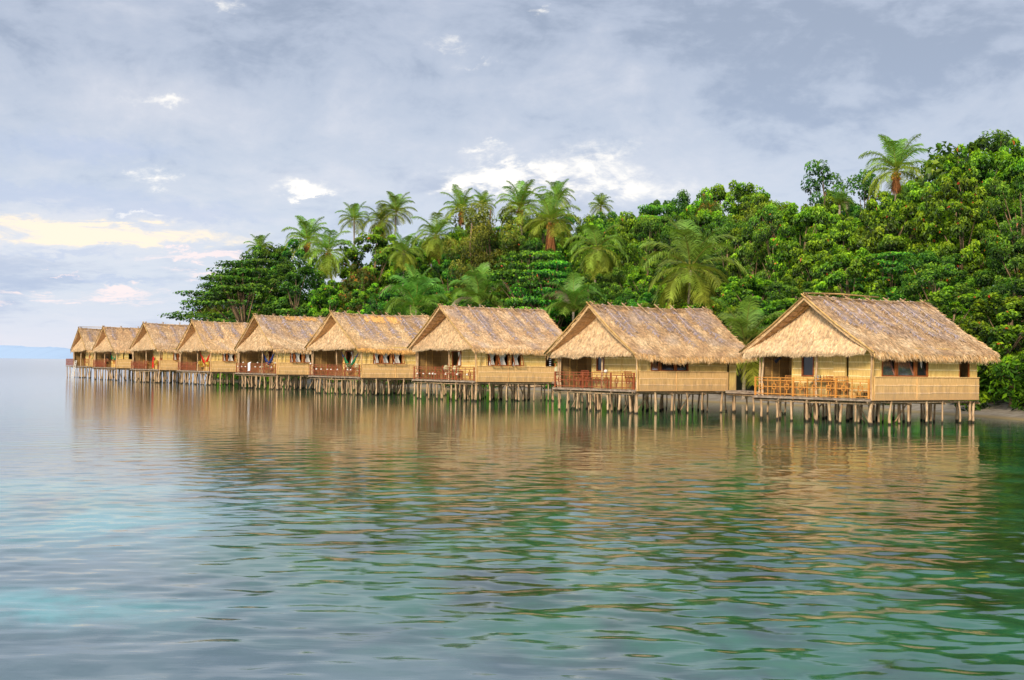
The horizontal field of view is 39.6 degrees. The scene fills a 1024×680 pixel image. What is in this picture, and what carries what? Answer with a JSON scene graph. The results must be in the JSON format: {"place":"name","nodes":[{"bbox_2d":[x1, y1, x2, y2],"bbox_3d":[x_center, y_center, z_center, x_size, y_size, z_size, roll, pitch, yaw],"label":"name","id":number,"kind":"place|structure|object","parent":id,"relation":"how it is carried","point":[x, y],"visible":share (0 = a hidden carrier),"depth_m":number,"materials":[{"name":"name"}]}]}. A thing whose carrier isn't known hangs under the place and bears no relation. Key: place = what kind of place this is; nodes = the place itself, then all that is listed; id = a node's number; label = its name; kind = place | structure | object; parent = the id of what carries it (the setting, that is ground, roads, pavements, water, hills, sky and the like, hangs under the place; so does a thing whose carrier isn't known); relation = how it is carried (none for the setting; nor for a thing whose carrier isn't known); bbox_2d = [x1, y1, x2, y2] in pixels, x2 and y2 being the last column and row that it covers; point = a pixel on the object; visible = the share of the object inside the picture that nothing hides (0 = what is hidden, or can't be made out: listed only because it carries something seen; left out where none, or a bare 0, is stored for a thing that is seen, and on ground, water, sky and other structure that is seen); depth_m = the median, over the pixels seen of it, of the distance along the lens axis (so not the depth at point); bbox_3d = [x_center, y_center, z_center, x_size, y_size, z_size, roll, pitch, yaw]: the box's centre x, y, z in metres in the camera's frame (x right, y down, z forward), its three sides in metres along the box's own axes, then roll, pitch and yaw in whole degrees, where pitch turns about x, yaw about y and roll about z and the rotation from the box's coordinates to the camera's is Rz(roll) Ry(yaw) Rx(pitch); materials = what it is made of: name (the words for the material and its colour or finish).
{"place":"outdoors","nodes":[
{"label":"outdoors","id":0,"kind":"place"},
{"bbox_2d":[0,345,72,358],"bbox_3d":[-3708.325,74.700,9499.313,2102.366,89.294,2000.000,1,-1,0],"label":"hills","id":1,"kind":"structure","parent":0,"point":[9,351],"depth_m":8822.27,"materials":[{"name":"blue"}]},
{"bbox_2d":[0,358,1023,679],"bbox_3d":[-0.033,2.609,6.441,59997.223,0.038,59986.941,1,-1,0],"label":"sea water","id":2,"kind":"structure","parent":0,"point":[176,530],"depth_m":20.41,"materials":[{"name":"teal liquid"}]},
{"bbox_2d":[66,326,134,377],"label":"stilt hut","id":3,"kind":"object","parent":2,"relation":"in","point":[85,339],"visible":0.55,"depth_m":187.06,"materials":[{"name":"beige plant"}]},
{"bbox_2d":[91,325,175,380],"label":"stilt hut","id":4,"kind":"object","parent":2,"relation":"in","point":[113,341],"visible":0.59,"depth_m":169.50,"materials":[{"name":"beige plant"}]},
{"bbox_2d":[129,321,222,382],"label":"stilt hut","id":5,"kind":"object","parent":2,"relation":"in","point":[159,342],"visible":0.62,"depth_m":154.45,"materials":[{"name":"beige plant"}]},
{"bbox_2d":[176,319,275,384],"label":"stilt hut","id":6,"kind":"object","parent":2,"relation":"in","point":[217,341],"visible":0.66,"depth_m":145.33,"materials":[{"name":"beige plant"}]},
{"bbox_2d":[234,313,350,389],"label":"stilt hut","id":7,"kind":"object","parent":2,"relation":"in","point":[285,339],"visible":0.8,"depth_m":126.92,"materials":[{"name":"beige plant"}]},
{"bbox_2d":[304,310,440,394],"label":"stilt hut","id":8,"kind":"object","parent":2,"relation":"in","point":[378,344],"visible":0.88,"depth_m":110.22,"materials":[{"name":"beige plant"}]},
{"bbox_2d":[407,303,562,401],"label":"stilt hut","id":9,"kind":"object","parent":2,"relation":"in","point":[499,346],"visible":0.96,"depth_m":96.81,"materials":[{"name":"beige plant"}]},
{"bbox_2d":[542,301,757,413],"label":"stilt hut","id":10,"kind":"object","parent":2,"relation":"in","point":[657,350],"visible":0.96,"depth_m":76.97,"materials":[{"name":"beige plant"}]},
{"bbox_2d":[725,390,835,417],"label":"walkway","id":11,"kind":"structure","parent":2,"relation":"in","point":[747,393],"depth_m":76.63,"materials":[{"name":"brown wood"}]},
{"bbox_2d":[739,292,999,424],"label":"stilt hut","id":12,"kind":"object","parent":2,"relation":"in","point":[903,353],"visible":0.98,"depth_m":65.82,"materials":[{"name":"beige plant"}]},
{"bbox_2d":[833,355,845,397],"bbox_3d":[14.954,1.659,64.939,0.050,1.980,0.700,1,-1,-36],"label":"door","id":13,"kind":"structure","parent":12,"relation":"in","point":[839,361],"depth_m":64.90,"materials":[{"name":"brown wood"}]},
{"bbox_2d":[0,0,1023,348],"label":"sky","id":14,"kind":"structure","parent":0,"point":[143,143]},
{"bbox_2d":[204,363,1023,419],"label":"beach","id":15,"kind":"structure","parent":0,"point":[1000,409],"depth_m":95.83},
{"bbox_2d":[157,272,255,320],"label":"broadleaf tree","id":16,"kind":"object","parent":15,"relation":"on","point":[206,285],"visible":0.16,"depth_m":197.96,"materials":[{"name":"green plant"}]},
{"bbox_2d":[169,258,305,322],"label":"broadleaf tree","id":17,"kind":"object","parent":15,"relation":"on","point":[238,273],"visible":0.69,"depth_m":174.59,"materials":[{"name":"green plant"}]},
{"bbox_2d":[231,243,301,319],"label":"broadleaf tree","id":18,"kind":"object","parent":15,"relation":"on","point":[259,252],"visible":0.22,"depth_m":197.66,"materials":[{"name":"green plant"}]},
{"bbox_2d":[250,238,327,310],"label":"broadleaf tree","id":19,"kind":"object","parent":15,"relation":"on","point":[299,252],"visible":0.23,"depth_m":197.54,"materials":[{"name":"green plant"}]},
{"bbox_2d":[260,256,329,316],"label":"broadleaf tree","id":20,"kind":"object","parent":15,"relation":"on","point":[283,267],"visible":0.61,"depth_m":173.51,"materials":[{"name":"green plant"}]},
{"bbox_2d":[281,215,328,289],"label":"coconut palm","id":21,"kind":"object","parent":15,"relation":"on","point":[305,233],"visible":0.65,"depth_m":199.77,"materials":[{"name":"green plant"}]},
{"bbox_2d":[298,229,358,288],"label":"coconut palm","id":22,"kind":"object","parent":15,"relation":"on","point":[329,265],"visible":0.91,"depth_m":180.42,"materials":[{"name":"green plant"}]},
{"bbox_2d":[307,280,350,316],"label":"broadleaf tree","id":23,"kind":"object","parent":15,"relation":"on","point":[315,311],"visible":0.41,"depth_m":168.16,"materials":[{"name":"green plant"}]},
{"bbox_2d":[335,201,371,244],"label":"coconut palm","id":24,"kind":"object","parent":15,"relation":"on","point":[355,208],"visible":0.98,"depth_m":200.09,"materials":[{"name":"green plant"}]},
{"bbox_2d":[338,263,379,312],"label":"broadleaf tree","id":25,"kind":"object","parent":15,"relation":"on","point":[365,280],"visible":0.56,"depth_m":166.34,"materials":[{"name":"green plant"}]},
{"bbox_2d":[346,283,390,315],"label":"broadleaf tree","id":26,"kind":"object","parent":15,"relation":"on","point":[362,295],"visible":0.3,"depth_m":162.85,"materials":[{"name":"green plant"}]},
{"bbox_2d":[337,226,402,301],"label":"broadleaf tree","id":27,"kind":"object","parent":15,"relation":"on","point":[352,255],"visible":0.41,"depth_m":180.74,"materials":[{"name":"green plant"}]},
{"bbox_2d":[360,203,401,244],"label":"coconut palm","id":28,"kind":"object","parent":15,"relation":"on","point":[380,217],"visible":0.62,"depth_m":199.63,"materials":[{"name":"green plant"}]},
{"bbox_2d":[364,285,411,315],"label":"broadleaf tree","id":29,"kind":"object","parent":15,"relation":"on","point":[373,305],"visible":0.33,"depth_m":159.10,"materials":[{"name":"green plant"}]},
{"bbox_2d":[375,191,417,234],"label":"coconut palm","id":30,"kind":"object","parent":15,"relation":"on","point":[398,202],"visible":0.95,"depth_m":199.95,"materials":[{"name":"green plant"}]},
{"bbox_2d":[380,232,424,285],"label":"coconut palm","id":31,"kind":"object","parent":15,"relation":"on","point":[405,254],"visible":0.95,"depth_m":168.73,"materials":[{"name":"green plant"}]},
{"bbox_2d":[379,263,448,315],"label":"coconut palm","id":32,"kind":"object","parent":15,"relation":"on","point":[415,298],"visible":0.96,"depth_m":148.31,"materials":[{"name":"green plant"}]},
{"bbox_2d":[410,212,465,289],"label":"coconut palm","id":33,"kind":"object","parent":15,"relation":"on","point":[434,245],"visible":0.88,"depth_m":174.38,"materials":[{"name":"green plant"}]},
{"bbox_2d":[427,253,465,295],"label":"broadleaf tree","id":34,"kind":"object","parent":15,"relation":"on","point":[446,265],"visible":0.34,"depth_m":168.12,"materials":[{"name":"green plant"}]},
{"bbox_2d":[438,184,482,225],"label":"coconut palm","id":35,"kind":"object","parent":15,"relation":"on","point":[464,199],"visible":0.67,"depth_m":199.69,"materials":[{"name":"green plant"}]},
{"bbox_2d":[442,214,497,304],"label":"broadleaf tree","id":36,"kind":"object","parent":15,"relation":"on","point":[471,261],"visible":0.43,"depth_m":166.33,"materials":[{"name":"green plant"}]},
{"bbox_2d":[449,262,509,307],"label":"coconut palm","id":37,"kind":"object","parent":15,"relation":"on","point":[480,288],"visible":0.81,"depth_m":142.31,"materials":[{"name":"green plant"}]},
{"bbox_2d":[451,200,524,293],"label":"broadleaf tree","id":38,"kind":"object","parent":15,"relation":"on","point":[491,258],"visible":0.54,"depth_m":167.68,"materials":[{"name":"green plant"}]},
{"bbox_2d":[494,179,545,234],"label":"coconut palm","id":39,"kind":"object","parent":15,"relation":"on","point":[519,198],"visible":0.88,"depth_m":169.78,"materials":[{"name":"green plant"}]},
{"bbox_2d":[485,250,575,331],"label":"broadleaf tree","id":40,"kind":"object","parent":15,"relation":"on","point":[510,273],"visible":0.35,"depth_m":139.74,"materials":[{"name":"green plant"}]},
{"bbox_2d":[508,237,552,308],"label":"broadleaf tree","id":41,"kind":"object","parent":15,"relation":"on","point":[527,245],"visible":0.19,"depth_m":158.77,"materials":[{"name":"green plant"}]},
{"bbox_2d":[520,212,573,272],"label":"broadleaf tree","id":42,"kind":"object","parent":15,"relation":"on","point":[564,250],"visible":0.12,"depth_m":171.13,"materials":[{"name":"green plant"}]},
{"bbox_2d":[508,260,587,331],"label":"broadleaf tree","id":43,"kind":"object","parent":15,"relation":"on","point":[550,271],"visible":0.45,"depth_m":136.97,"materials":[{"name":"green plant"}]},
{"bbox_2d":[520,188,581,252],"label":"coconut palm","id":44,"kind":"object","parent":15,"relation":"on","point":[549,211],"visible":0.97,"depth_m":159.78,"materials":[{"name":"green plant"}]},
{"bbox_2d":[541,272,602,322],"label":"coconut palm","id":45,"kind":"object","parent":15,"relation":"on","point":[572,297],"visible":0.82,"depth_m":133.58,"materials":[{"name":"green plant"}]},
{"bbox_2d":[560,272,615,326],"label":"broadleaf tree","id":46,"kind":"object","parent":15,"relation":"on","point":[605,297],"visible":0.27,"depth_m":138.32,"materials":[{"name":"green plant"}]},
{"bbox_2d":[569,218,617,281],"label":"broadleaf tree","id":47,"kind":"object","parent":15,"relation":"on","point":[600,223],"visible":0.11,"depth_m":159.42,"materials":[{"name":"green plant"}]},
{"bbox_2d":[563,225,628,281],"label":"coconut palm","id":48,"kind":"object","parent":15,"relation":"on","point":[595,261],"visible":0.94,"depth_m":144.48,"materials":[{"name":"green plant"}]},
{"bbox_2d":[600,265,653,305],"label":"broadleaf tree","id":49,"kind":"object","parent":15,"relation":"on","point":[617,290],"visible":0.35,"depth_m":138.02,"materials":[{"name":"green plant"}]},
{"bbox_2d":[614,211,660,270],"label":"broadleaf tree","id":50,"kind":"object","parent":15,"relation":"on","point":[631,221],"visible":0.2,"depth_m":156.67,"materials":[{"name":"green plant"}]},
{"bbox_2d":[612,286,665,308],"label":"broadleaf tree","id":51,"kind":"object","parent":15,"relation":"on","point":[649,296],"visible":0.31,"depth_m":126.67,"materials":[{"name":"green plant"}]},
{"bbox_2d":[614,215,673,301],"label":"broadleaf tree","id":52,"kind":"object","parent":15,"relation":"on","point":[648,225],"visible":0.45,"depth_m":145.16,"materials":[{"name":"green plant"}]},
{"bbox_2d":[623,261,678,305],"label":"broadleaf tree","id":53,"kind":"object","parent":15,"relation":"on","point":[637,278],"visible":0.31,"depth_m":133.40,"materials":[{"name":"green plant"}]},
{"bbox_2d":[622,204,682,290],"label":"broadleaf tree","id":54,"kind":"object","parent":15,"relation":"on","point":[653,209],"visible":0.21,"depth_m":150.56,"materials":[{"name":"green plant"}]},
{"bbox_2d":[648,189,695,233],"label":"broadleaf tree","id":55,"kind":"object","parent":15,"relation":"on","point":[683,202],"visible":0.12,"depth_m":159.78,"materials":[{"name":"green plant"}]},
{"bbox_2d":[654,214,712,304],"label":"broadleaf tree","id":56,"kind":"object","parent":15,"relation":"on","point":[665,230],"visible":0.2,"depth_m":138.87,"materials":[{"name":"green plant"}]},
{"bbox_2d":[638,214,747,308],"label":"coconut palm","id":57,"kind":"object","parent":15,"relation":"on","point":[686,237],"visible":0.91,"depth_m":120.22,"materials":[{"name":"green plant"}]},
{"bbox_2d":[670,205,727,291],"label":"broadleaf tree","id":58,"kind":"object","parent":15,"relation":"on","point":[705,217],"visible":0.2,"depth_m":146.57,"materials":[{"name":"green plant"}]},
{"bbox_2d":[693,179,737,214],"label":"broadleaf tree","id":59,"kind":"object","parent":15,"relation":"on","point":[719,193],"visible":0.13,"depth_m":169.90,"materials":[{"name":"green plant"}]},
{"bbox_2d":[700,219,753,296],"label":"broadleaf tree","id":60,"kind":"object","parent":15,"relation":"on","point":[728,224],"visible":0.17,"depth_m":136.26,"materials":[{"name":"green plant"}]},
{"bbox_2d":[710,276,768,340],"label":"broadleaf tree","id":61,"kind":"object","parent":15,"relation":"on","point":[724,285],"visible":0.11,"depth_m":115.97,"materials":[{"name":"green plant"}]},
{"bbox_2d":[710,295,782,398],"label":"coconut palm","id":62,"kind":"object","parent":15,"relation":"on","point":[745,330],"visible":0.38,"depth_m":98.39,"materials":[{"name":"green plant"}]},
{"bbox_2d":[723,221,772,296],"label":"broadleaf tree","id":63,"kind":"object","parent":15,"relation":"on","point":[744,237],"visible":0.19,"depth_m":130.80,"materials":[{"name":"green plant"}]},
{"bbox_2d":[725,193,772,276],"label":"broadleaf tree","id":64,"kind":"object","parent":15,"relation":"on","point":[761,197],"visible":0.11,"depth_m":148.95,"materials":[{"name":"green plant"}]},
{"bbox_2d":[721,274,781,339],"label":"broadleaf tree","id":65,"kind":"object","parent":15,"relation":"on","point":[749,282],"visible":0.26,"depth_m":111.07,"materials":[{"name":"green plant"}]},
{"bbox_2d":[727,182,781,223],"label":"broadleaf tree","id":66,"kind":"object","parent":15,"relation":"on","point":[742,194],"visible":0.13,"depth_m":162.18,"materials":[{"name":"green plant"}]},
{"bbox_2d":[737,201,790,278],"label":"broadleaf tree","id":67,"kind":"object","parent":15,"relation":"on","point":[758,213],"visible":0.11,"depth_m":138.64,"materials":[{"name":"green plant"}]},
{"bbox_2d":[741,203,808,298],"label":"broadleaf tree","id":68,"kind":"object","parent":15,"relation":"on","point":[771,213],"visible":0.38,"depth_m":123.04,"materials":[{"name":"green plant"}]},
{"bbox_2d":[758,297,800,329],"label":"broadleaf tree","id":69,"kind":"object","parent":15,"relation":"on","point":[786,304],"visible":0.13,"depth_m":101.16,"materials":[{"name":"green plant"}]},
{"bbox_2d":[760,280,815,319],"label":"broadleaf tree","id":70,"kind":"object","parent":15,"relation":"on","point":[775,294],"visible":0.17,"depth_m":104.53,"materials":[{"name":"green plant"}]},
{"bbox_2d":[765,202,837,295],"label":"broadleaf tree","id":71,"kind":"object","parent":15,"relation":"on","point":[782,264],"visible":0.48,"depth_m":118.27,"materials":[{"name":"green plant"}]},
{"bbox_2d":[781,232,857,298],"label":"broadleaf tree","id":72,"kind":"object","parent":15,"relation":"on","point":[802,260],"visible":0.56,"depth_m":107.78,"materials":[{"name":"green plant"}]},
{"bbox_2d":[800,196,849,275],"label":"broadleaf tree","id":73,"kind":"object","parent":15,"relation":"on","point":[833,209],"visible":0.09,"depth_m":129.73,"materials":[{"name":"green plant"}]},
{"bbox_2d":[800,159,853,215],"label":"broadleaf tree","id":74,"kind":"object","parent":15,"relation":"on","point":[822,178],"visible":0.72,"depth_m":150.76,"materials":[{"name":"green plant"}]},
{"bbox_2d":[805,214,860,290],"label":"broadleaf tree","id":75,"kind":"object","parent":15,"relation":"on","point":[836,233],"visible":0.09,"depth_m":112.69,"materials":[{"name":"green plant"}]},
{"bbox_2d":[822,186,854,213],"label":"coconut palm","id":76,"kind":"object","parent":15,"relation":"on","point":[841,197],"visible":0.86,"depth_m":137.95,"materials":[{"name":"green plant"}]},
{"bbox_2d":[809,248,892,298],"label":"broadleaf tree","id":77,"kind":"object","parent":15,"relation":"on","point":[841,261],"visible":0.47,"depth_m":98.94,"materials":[{"name":"green plant"}]},
{"bbox_2d":[834,169,881,226],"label":"broadleaf tree","id":78,"kind":"object","parent":15,"relation":"on","point":[865,185],"visible":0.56,"depth_m":141.54,"materials":[{"name":"green plant"}]},
{"bbox_2d":[847,190,924,282],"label":"broadleaf tree","id":79,"kind":"object","parent":15,"relation":"on","point":[868,239],"visible":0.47,"depth_m":109.66,"materials":[{"name":"green plant"}]},
{"bbox_2d":[833,251,942,300],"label":"broadleaf tree","id":80,"kind":"object","parent":15,"relation":"on","point":[888,267],"visible":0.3,"depth_m":99.84,"materials":[{"name":"green plant"}]},
{"bbox_2d":[852,234,927,299],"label":"broadleaf tree","id":81,"kind":"object","parent":15,"relation":"on","point":[888,243],"visible":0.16,"depth_m":104.91,"materials":[{"name":"green plant"}]},
{"bbox_2d":[858,133,931,200],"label":"coconut palm","id":82,"kind":"object","parent":15,"relation":"on","point":[896,161],"visible":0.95,"depth_m":128.93,"materials":[{"name":"green plant"}]},
{"bbox_2d":[893,180,950,288],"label":"broadleaf tree","id":83,"kind":"object","parent":15,"relation":"on","point":[915,193],"visible":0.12,"depth_m":114.03,"materials":[{"name":"green plant"}]},
{"bbox_2d":[892,250,977,315],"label":"broadleaf tree","id":84,"kind":"object","parent":15,"relation":"on","point":[924,258],"visible":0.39,"depth_m":96.81,"materials":[{"name":"green plant"}]},
{"bbox_2d":[899,262,979,316],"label":"broadleaf tree","id":85,"kind":"object","parent":15,"relation":"on","point":[931,272],"visible":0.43,"depth_m":92.69,"materials":[{"name":"green plant"}]},
{"bbox_2d":[901,141,982,242],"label":"broadleaf tree","id":86,"kind":"object","parent":15,"relation":"on","point":[931,172],"visible":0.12,"depth_m":122.56,"materials":[{"name":"green plant"}]},
{"bbox_2d":[918,286,990,328],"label":"broadleaf tree","id":87,"kind":"object","parent":15,"relation":"on","point":[937,298],"visible":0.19,"depth_m":88.25,"materials":[{"name":"green plant"}]},
{"bbox_2d":[914,166,996,285],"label":"broadleaf tree","id":88,"kind":"object","parent":15,"relation":"on","point":[932,201],"visible":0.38,"depth_m":107.18,"materials":[{"name":"green plant"}]},
{"bbox_2d":[925,191,1004,289],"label":"broadleaf tree","id":89,"kind":"object","parent":15,"relation":"on","point":[937,229],"visible":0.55,"depth_m":101.87,"materials":[{"name":"green plant"}]},
{"bbox_2d":[929,143,1016,287],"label":"broadleaf tree","id":90,"kind":"object","parent":15,"relation":"on","point":[977,160],"visible":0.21,"depth_m":116.65,"materials":[{"name":"green plant"}]},
{"bbox_2d":[936,129,1018,190],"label":"broadleaf tree","id":91,"kind":"object","parent":15,"relation":"on","point":[1001,138],"visible":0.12,"depth_m":122.92,"materials":[{"name":"green plant"}]},
{"bbox_2d":[954,348,1022,410],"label":"shrub","id":92,"kind":"object","parent":15,"relation":"on","point":[984,398],"visible":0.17,"depth_m":78.71,"materials":[{"name":"green plant"}]},
{"bbox_2d":[956,292,1023,406],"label":"broadleaf tree","id":93,"kind":"object","parent":15,"relation":"on","point":[978,327],"visible":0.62,"depth_m":77.02,"materials":[{"name":"green plant"}]},
{"bbox_2d":[973,231,1023,308],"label":"broadleaf tree","id":94,"kind":"object","parent":15,"relation":"on","point":[983,276],"visible":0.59,"depth_m":90.75,"materials":[{"name":"green plant"}]},
{"bbox_2d":[976,172,1023,297],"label":"broadleaf tree","id":95,"kind":"object","parent":15,"relation":"on","point":[1006,199],"visible":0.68,"depth_m":99.51,"materials":[{"name":"green plant"}]},
{"bbox_2d":[979,154,1023,276],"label":"broadleaf tree","id":96,"kind":"object","parent":15,"relation":"on","point":[1005,171],"visible":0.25,"depth_m":107.35,"materials":[{"name":"green plant"}]},
{"bbox_2d":[979,276,1023,352],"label":"broadleaf tree","id":97,"kind":"object","parent":15,"relation":"on","point":[1016,286],"visible":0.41,"depth_m":80.54,"materials":[{"name":"green plant"}]},
{"bbox_2d":[987,365,1023,410],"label":"shrub","id":98,"kind":"object","parent":15,"relation":"on","point":[1018,398],"visible":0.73,"depth_m":75.87,"materials":[{"name":"green plant"}]},
{"bbox_2d":[988,137,1023,252],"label":"broadleaf tree","id":99,"kind":"object","parent":15,"relation":"on","point":[1017,150],"visible":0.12,"depth_m":119.14,"materials":[{"name":"green plant"}]},
{"bbox_2d":[993,356,1023,385],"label":"shrub","id":100,"kind":"object","parent":15,"relation":"on","point":[1007,371],"visible":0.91,"depth_m":74.31,"materials":[{"name":"green plant"}]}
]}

